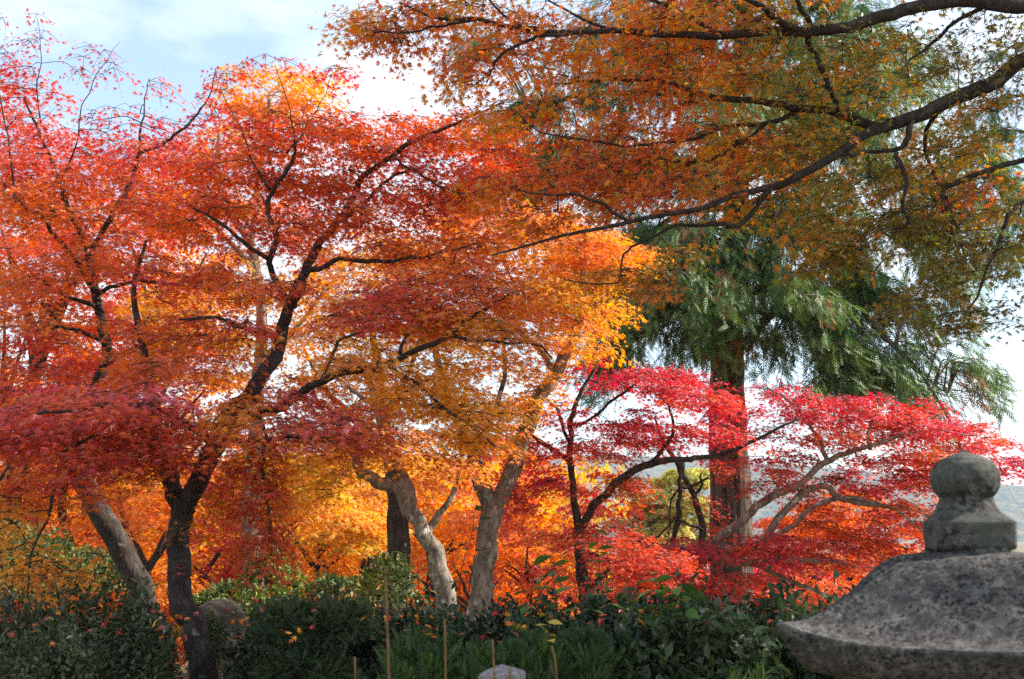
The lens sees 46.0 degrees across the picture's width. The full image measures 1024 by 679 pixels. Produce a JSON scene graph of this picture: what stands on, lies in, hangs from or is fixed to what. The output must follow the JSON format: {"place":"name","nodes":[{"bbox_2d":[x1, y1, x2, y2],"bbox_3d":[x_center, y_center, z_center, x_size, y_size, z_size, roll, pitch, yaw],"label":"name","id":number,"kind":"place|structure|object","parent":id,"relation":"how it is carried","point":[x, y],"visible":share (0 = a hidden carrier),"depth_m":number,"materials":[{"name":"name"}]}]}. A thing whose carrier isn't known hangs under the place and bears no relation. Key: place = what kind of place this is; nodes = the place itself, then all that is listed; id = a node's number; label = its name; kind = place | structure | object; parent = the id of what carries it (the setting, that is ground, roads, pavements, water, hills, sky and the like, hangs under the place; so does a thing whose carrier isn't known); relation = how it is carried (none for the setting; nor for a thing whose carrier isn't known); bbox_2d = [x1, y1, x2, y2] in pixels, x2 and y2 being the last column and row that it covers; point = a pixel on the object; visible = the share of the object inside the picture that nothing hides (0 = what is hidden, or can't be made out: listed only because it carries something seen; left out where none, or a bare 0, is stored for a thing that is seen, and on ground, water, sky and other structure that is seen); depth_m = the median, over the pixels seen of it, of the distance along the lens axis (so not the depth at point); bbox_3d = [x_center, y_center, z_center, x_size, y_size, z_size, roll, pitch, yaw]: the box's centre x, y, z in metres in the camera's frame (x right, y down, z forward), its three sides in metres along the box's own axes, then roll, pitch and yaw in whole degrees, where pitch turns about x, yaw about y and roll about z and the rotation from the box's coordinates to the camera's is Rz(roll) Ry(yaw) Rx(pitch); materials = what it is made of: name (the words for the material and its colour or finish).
{"place":"outdoors","nodes":[
{"label":"outdoors","id":0,"kind":"place"},
{"bbox_2d":[0,454,1023,541],"bbox_3d":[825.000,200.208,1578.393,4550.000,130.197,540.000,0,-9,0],"label":"hills","id":1,"kind":"structure","parent":0,"point":[1005,502],"depth_m":1521.31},
{"bbox_2d":[0,0,1023,485],"label":"sky","id":2,"kind":"structure","parent":0,"point":[172,40],"materials":[{"name":"white"}]},
{"bbox_2d":[170,542,1023,678],"bbox_3d":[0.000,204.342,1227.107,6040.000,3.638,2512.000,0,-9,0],"label":"ground","id":3,"kind":"structure","parent":0,"point":[1020,547],"depth_m":433.44,"materials":[{"name":"brown plant"}]},
{"bbox_2d":[0,214,105,532],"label":"maple tree","id":4,"kind":"object","parent":3,"relation":"on","point":[19,357],"visible":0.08,"depth_m":17.19,"materials":[{"name":"red plant"}]},
{"bbox_2d":[0,368,123,628],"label":"maple tree","id":5,"kind":"object","parent":3,"relation":"on","point":[6,371],"visible":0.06,"depth_m":22.31,"materials":[{"name":"red plant"}]},
{"bbox_2d":[0,514,128,643],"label":"lit shrub","id":6,"kind":"object","parent":3,"relation":"on","point":[70,551],"visible":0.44,"depth_m":10.37,"materials":[{"name":"green plant"}]},
{"bbox_2d":[0,174,155,619],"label":"maple tree","id":7,"kind":"object","parent":3,"relation":"on","point":[53,303],"visible":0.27,"depth_m":16.12,"materials":[{"name":"red plant"}]},
{"bbox_2d":[0,187,161,632],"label":"maple tree","id":8,"kind":"object","parent":3,"relation":"on","point":[63,520],"visible":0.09,"depth_m":17.84,"materials":[{"name":"red plant"}]},
{"bbox_2d":[0,560,189,678],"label":"azalea bush","id":9,"kind":"object","parent":3,"relation":"on","point":[71,654],"visible":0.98,"depth_m":5.88,"materials":[{"name":"green plant"}]},
{"bbox_2d":[13,467,217,668],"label":"maple tree","id":10,"kind":"object","parent":3,"relation":"on","point":[147,504],"visible":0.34,"depth_m":13.71,"materials":[{"name":"orange plant"}]},
{"bbox_2d":[0,8,263,657],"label":"maple tree","id":11,"kind":"object","parent":3,"relation":"on","point":[107,524],"visible":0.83,"depth_m":8.76,"materials":[{"name":"red plant"}]},
{"bbox_2d":[42,157,249,599],"bbox_3d":[-5.421,0.978,17.298,3.012,7.705,3.077,6,-11,-31],"label":"maple tree","id":12,"kind":"object","parent":3,"relation":"on","point":[82,365],"visible":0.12,"depth_m":17.32,"materials":[{"name":"red plant"}]},
{"bbox_2d":[85,225,274,663],"bbox_3d":[-5.280,1.618,18.929,3.337,7.439,3.008,0,-9,0],"label":"maple tree","id":13,"kind":"object","parent":3,"relation":"on","point":[215,257],"visible":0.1,"depth_m":19.07,"materials":[{"name":"orange plant"}]},
{"bbox_2d":[183,603,232,678],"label":"climbing shrub","id":14,"kind":"object","parent":3,"relation":"on","point":[213,620],"visible":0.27,"depth_m":7.57,"materials":[{"name":"green plant"}]},
{"bbox_2d":[185,599,247,678],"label":"boulder","id":15,"kind":"object","parent":3,"relation":"on","point":[222,606],"visible":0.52,"depth_m":7.91,"materials":[{"name":"grey stone"}]},
{"bbox_2d":[140,474,306,632],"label":"maple tree","id":16,"kind":"object","parent":3,"relation":"on","point":[207,568],"visible":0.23,"depth_m":15.58,"materials":[{"name":"orange plant"}]},
{"bbox_2d":[98,61,362,651],"bbox_3d":[-3.315,0.439,14.242,3.174,8.260,2.755,0,-9,0],"label":"maple tree","id":17,"kind":"object","parent":3,"relation":"on","point":[310,90],"visible":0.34,"depth_m":14.49,"materials":[{"name":"orange plant"}]},
{"bbox_2d":[180,541,308,631],"bbox_3d":[-2.110,2.394,9.554,1.366,1.613,0.830,-7,-12,38],"label":"broadleaf shrub","id":18,"kind":"object","parent":3,"relation":"on","point":[244,593],"visible":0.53,"depth_m":9.33,"materials":[{"name":"green plant"}]},
{"bbox_2d":[156,377,346,599],"bbox_3d":[-5.343,3.877,23.746,4.178,6.170,3.907,0,-9,0],"label":"maple tree","id":19,"kind":"object","parent":3,"relation":"on","point":[217,535],"visible":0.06,"depth_m":23.82,"materials":[{"name":"orange plant"}]},
{"bbox_2d":[0,49,564,678],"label":"maple tree","id":20,"kind":"object","parent":3,"relation":"on","point":[144,445],"visible":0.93,"depth_m":7.24,"materials":[{"name":"red plant"}]},
{"bbox_2d":[239,592,384,678],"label":"juniper","id":21,"kind":"object","parent":3,"relation":"on","point":[340,618],"visible":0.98,"depth_m":5.79,"materials":[{"name":"green plant"}]},
{"bbox_2d":[240,448,413,615],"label":"maple tree","id":22,"kind":"object","parent":3,"relation":"on","point":[361,526],"visible":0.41,"depth_m":19.11,"materials":[{"name":"orange plant"}]},
{"bbox_2d":[283,422,420,603],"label":"maple tree","id":23,"kind":"object","parent":3,"relation":"on","point":[362,561],"visible":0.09,"depth_m":24.83,"materials":[{"name":"orange plant"}]},
{"bbox_2d":[281,550,425,613],"bbox_3d":[-1.091,2.400,9.352,0.949,1.534,1.854,6,-11,-33],"label":"broadleaf shrub","id":24,"kind":"object","parent":3,"relation":"on","point":[368,582],"visible":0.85,"depth_m":8.88,"materials":[{"name":"green plant"}]},
{"bbox_2d":[354,657,355,678],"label":"dry cane","id":25,"kind":"object","parent":3,"relation":"on","point":[354,667],"visible":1,"depth_m":4.17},
{"bbox_2d":[245,321,499,623],"bbox_3d":[-1.428,1.819,12.260,2.646,4.203,2.311,0,-9,0],"label":"maple tree","id":26,"kind":"object","parent":3,"relation":"on","point":[402,488],"visible":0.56,"depth_m":12.09,"materials":[{"name":"orange plant"}]},
{"bbox_2d":[265,198,480,623],"bbox_3d":[-1.805,1.427,15.817,3.076,6.952,2.386,0,-9,0],"label":"maple tree","id":27,"kind":"object","parent":3,"relation":"on","point":[398,535],"visible":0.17,"depth_m":15.45,"materials":[{"name":"orange plant"}]},
{"bbox_2d":[384,578,389,678],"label":"dry cane","id":28,"kind":"object","parent":3,"relation":"on","point":[387,634],"visible":1,"depth_m":4.09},
{"bbox_2d":[380,558,399,617],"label":"bamboo shoot","id":29,"kind":"object","parent":3,"relation":"on","point":[390,585],"visible":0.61,"depth_m":7.45,"materials":[{"name":"green plant"}]},
{"bbox_2d":[394,543,416,617],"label":"bamboo shoot","id":30,"kind":"object","parent":3,"relation":"on","point":[406,593],"visible":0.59,"depth_m":7.46,"materials":[{"name":"green plant"}]},
{"bbox_2d":[408,560,429,618],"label":"bamboo shoot","id":31,"kind":"object","parent":3,"relation":"on","point":[418,582],"visible":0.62,"depth_m":7.45,"materials":[{"name":"green plant"}]},
{"bbox_2d":[416,527,437,616],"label":"bamboo shoot","id":32,"kind":"object","parent":3,"relation":"on","point":[431,560],"visible":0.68,"depth_m":7.46,"materials":[{"name":"green plant"}]},
{"bbox_2d":[342,453,515,620],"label":"maple tree","id":33,"kind":"object","parent":3,"relation":"on","point":[420,484],"visible":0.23,"depth_m":22.61,"materials":[{"name":"orange plant"}]},
{"bbox_2d":[443,619,446,678],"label":"dry cane","id":34,"kind":"object","parent":3,"relation":"on","point":[445,654],"visible":1,"depth_m":4.18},
{"bbox_2d":[447,505,480,610],"bbox_3d":[-0.282,1.904,7.278,0.215,1.795,0.147,-3,-10,17],"label":"leafy shoot","id":35,"kind":"object","parent":3,"relation":"on","point":[464,558],"visible":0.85,"depth_m":7.37,"materials":[{"name":"brown plant"}]},
{"bbox_2d":[461,491,490,618],"bbox_3d":[-0.218,1.836,7.115,0.205,1.875,0.139,-4,-10,23],"label":"leafy shoot","id":36,"kind":"object","parent":3,"relation":"on","point":[478,508],"visible":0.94,"depth_m":7.21,"materials":[{"name":"brown plant"}]},
{"bbox_2d":[289,199,673,631],"bbox_3d":[-0.378,1.165,13.175,4.472,5.909,2.924,0,-9,0],"label":"maple tree","id":37,"kind":"object","parent":3,"relation":"on","point":[599,246],"visible":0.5,"depth_m":12.87,"materials":[{"name":"orange plant"}]},
{"bbox_2d":[492,640,494,678],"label":"dry cane","id":38,"kind":"object","parent":3,"relation":"on","point":[493,659],"visible":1,"depth_m":3.98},
{"bbox_2d":[363,617,624,678],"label":"feathery cypress","id":39,"kind":"object","parent":3,"relation":"on","point":[414,656],"visible":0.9,"depth_m":4.94,"materials":[{"name":"green plant"}]},
{"bbox_2d":[431,484,561,622],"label":"maple tree","id":40,"kind":"object","parent":3,"relation":"on","point":[467,524],"visible":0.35,"depth_m":18.76,"materials":[{"name":"orange plant"}]},
{"bbox_2d":[478,664,525,678],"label":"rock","id":41,"kind":"object","parent":3,"relation":"on","point":[502,671],"visible":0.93,"depth_m":4.31,"materials":[{"name":"stone"}]},
{"bbox_2d":[0,445,1016,666],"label":"woodland","id":42,"kind":"object","parent":3,"relation":"on","point":[460,503],"visible":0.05,"depth_m":29.35,"materials":[{"name":"orange plant"}]},
{"bbox_2d":[456,422,579,614],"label":"maple tree","id":43,"kind":"object","parent":3,"relation":"on","point":[530,473],"visible":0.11,"depth_m":22.16,"materials":[{"name":"orange plant"}]},
{"bbox_2d":[505,578,549,670],"bbox_3d":[0.082,1.837,5.668,0.201,1.407,0.195,-4,-10,25],"label":"leafy shoot","id":44,"kind":"object","parent":3,"relation":"on","point":[523,610],"visible":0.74,"depth_m":5.75,"materials":[{"name":"green plant"}]},
{"bbox_2d":[472,494,604,621],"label":"maple tree","id":45,"kind":"object","parent":3,"relation":"on","point":[524,584],"visible":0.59,"depth_m":17.56,"materials":[{"name":"orange plant"}]},
{"bbox_2d":[216,553,861,678],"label":"camellia hedge","id":46,"kind":"object","parent":3,"relation":"on","point":[497,628],"visible":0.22,"depth_m":6.33,"materials":[{"name":"green plant"}]},
{"bbox_2d":[7,600,778,646],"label":"fallen leaves","id":47,"kind":"object","parent":46,"relation":"on","point":[299,630],"visible":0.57,"depth_m":5.39,"materials":[{"name":"orange plant"}]},
{"bbox_2d":[537,613,561,675],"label":"leafy shoot","id":48,"kind":"object","parent":3,"relation":"on","point":[553,621],"visible":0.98,"depth_m":4.87,"materials":[{"name":"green plant"}]},
{"bbox_2d":[530,555,576,636],"bbox_3d":[0.200,1.766,5.576,0.208,1.517,0.210,4,-10,-25],"label":"leafy shoot","id":49,"kind":"object","parent":3,"relation":"on","point":[540,559],"visible":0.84,"depth_m":5.70,"materials":[{"name":"green plant"}]},
{"bbox_2d":[551,646,557,678],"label":"dry cane","id":50,"kind":"object","parent":3,"relation":"on","point":[553,653],"visible":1,"depth_m":4.17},
{"bbox_2d":[539,470,655,618],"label":"maple tree","id":51,"kind":"object","parent":3,"relation":"on","point":[599,511],"visible":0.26,"depth_m":23.96,"materials":[{"name":"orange plant"}]},
{"bbox_2d":[582,530,613,639],"bbox_3d":[0.411,1.709,5.592,0.151,1.634,0.166,0,-9,0],"label":"leafy shoot","id":52,"kind":"object","parent":3,"relation":"on","point":[591,544],"visible":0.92,"depth_m":5.70,"materials":[{"name":"green plant"}]},
{"bbox_2d":[613,593,650,623],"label":"leafy shoot","id":53,"kind":"object","parent":3,"relation":"on","point":[625,595],"visible":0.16,"depth_m":5.48,"materials":[{"name":"green plant"}]},
{"bbox_2d":[479,357,801,614],"bbox_3d":[1.233,2.134,13.225,3.281,4.117,2.311,3,-10,-20],"label":"maple tree","id":54,"kind":"object","parent":3,"relation":"on","point":[639,427],"visible":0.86,"depth_m":13.22,"materials":[{"name":"red plant"}]},
{"bbox_2d":[595,465,709,562],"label":"maple tree","id":55,"kind":"object","parent":3,"relation":"on","point":[656,523],"visible":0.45,"depth_m":41.68,"materials":[{"name":"yellow plant"}]},
{"bbox_2d":[605,543,709,607],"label":"maple tree","id":56,"kind":"object","parent":3,"relation":"on","point":[645,577],"visible":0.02,"depth_m":20.35,"materials":[{"name":"red plant"}]},
{"bbox_2d":[636,571,687,635],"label":"leafy shoot","id":57,"kind":"object","parent":3,"relation":"on","point":[660,593],"visible":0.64,"depth_m":5.27,"materials":[{"name":"green plant"}]},
{"bbox_2d":[308,0,1023,358],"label":"maple tree","id":58,"kind":"object","parent":3,"relation":"on","point":[370,28],"visible":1,"depth_m":7.42,"materials":[{"name":"orange plant"}]},
{"bbox_2d":[653,574,715,656],"bbox_3d":[0.732,1.706,4.986,0.280,1.444,0.182,0,-9,0],"label":"leafy shoot","id":59,"kind":"object","parent":3,"relation":"on","point":[690,590],"visible":0.95,"depth_m":5.08,"materials":[{"name":"green plant"}]},
{"bbox_2d":[667,505,709,545],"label":"maple tree","id":60,"kind":"object","parent":3,"relation":"on","point":[694,519],"visible":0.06,"depth_m":45.11,"materials":[{"name":"yellow plant"}]},
{"bbox_2d":[620,419,759,581],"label":"maple tree","id":61,"kind":"object","parent":3,"relation":"on","point":[701,527],"visible":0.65,"depth_m":15.82,"materials":[{"name":"plant"}]},
{"bbox_2d":[585,571,844,678],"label":"evergreen shrub","id":62,"kind":"object","parent":3,"relation":"on","point":[653,653],"visible":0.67,"depth_m":5.01,"materials":[{"name":"green plant"}]},
{"bbox_2d":[432,0,1023,620],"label":"cedar tree","id":63,"kind":"object","parent":3,"relation":"on","point":[816,324],"visible":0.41,"depth_m":17.04,"materials":[{"name":"green plant"}]},
{"bbox_2d":[652,547,808,598],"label":"maple tree","id":64,"kind":"object","parent":3,"relation":"on","point":[753,586],"visible":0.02,"depth_m":27.23,"materials":[{"name":"red plant"}]},
{"bbox_2d":[723,660,774,678],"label":"spiky shrub","id":65,"kind":"object","parent":3,"relation":"on","point":[757,672],"visible":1,"depth_m":4.39,"materials":[{"name":"green plant"}]},
{"bbox_2d":[753,565,847,598],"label":"maple tree","id":66,"kind":"object","parent":3,"relation":"on","point":[800,578],"visible":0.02,"depth_m":28.67,"materials":[{"name":"red plant"}]},
{"bbox_2d":[592,362,1023,609],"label":"maple tree","id":67,"kind":"object","parent":3,"relation":"on","point":[904,427],"visible":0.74,"depth_m":14.48,"materials":[{"name":"red plant"}]},
{"bbox_2d":[752,498,863,624],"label":"maple tree","id":68,"kind":"object","parent":3,"relation":"on","point":[775,570],"visible":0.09,"depth_m":24.05,"materials":[{"name":"red plant"}]},
{"bbox_2d":[753,485,918,611],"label":"maple tree","id":69,"kind":"object","parent":3,"relation":"on","point":[846,581],"visible":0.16,"depth_m":21.75,"materials":[{"name":"red plant"}]},
{"bbox_2d":[776,448,1023,678],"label":"stone lantern","id":70,"kind":"object","parent":3,"relation":"on","point":[947,602],"visible":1,"depth_m":2.92,"materials":[{"name":"stone"}]},
{"bbox_2d":[825,444,1017,579],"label":"maple tree","id":71,"kind":"object","parent":3,"relation":"on","point":[903,518],"visible":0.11,"depth_m":24.36,"materials":[{"name":"red plant"}]},
{"bbox_2d":[905,7,1023,301],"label":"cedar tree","id":72,"kind":"object","parent":3,"relation":"on","point":[1009,132],"visible":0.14,"depth_m":27.52,"materials":[{"name":"green plant"}]}
]}

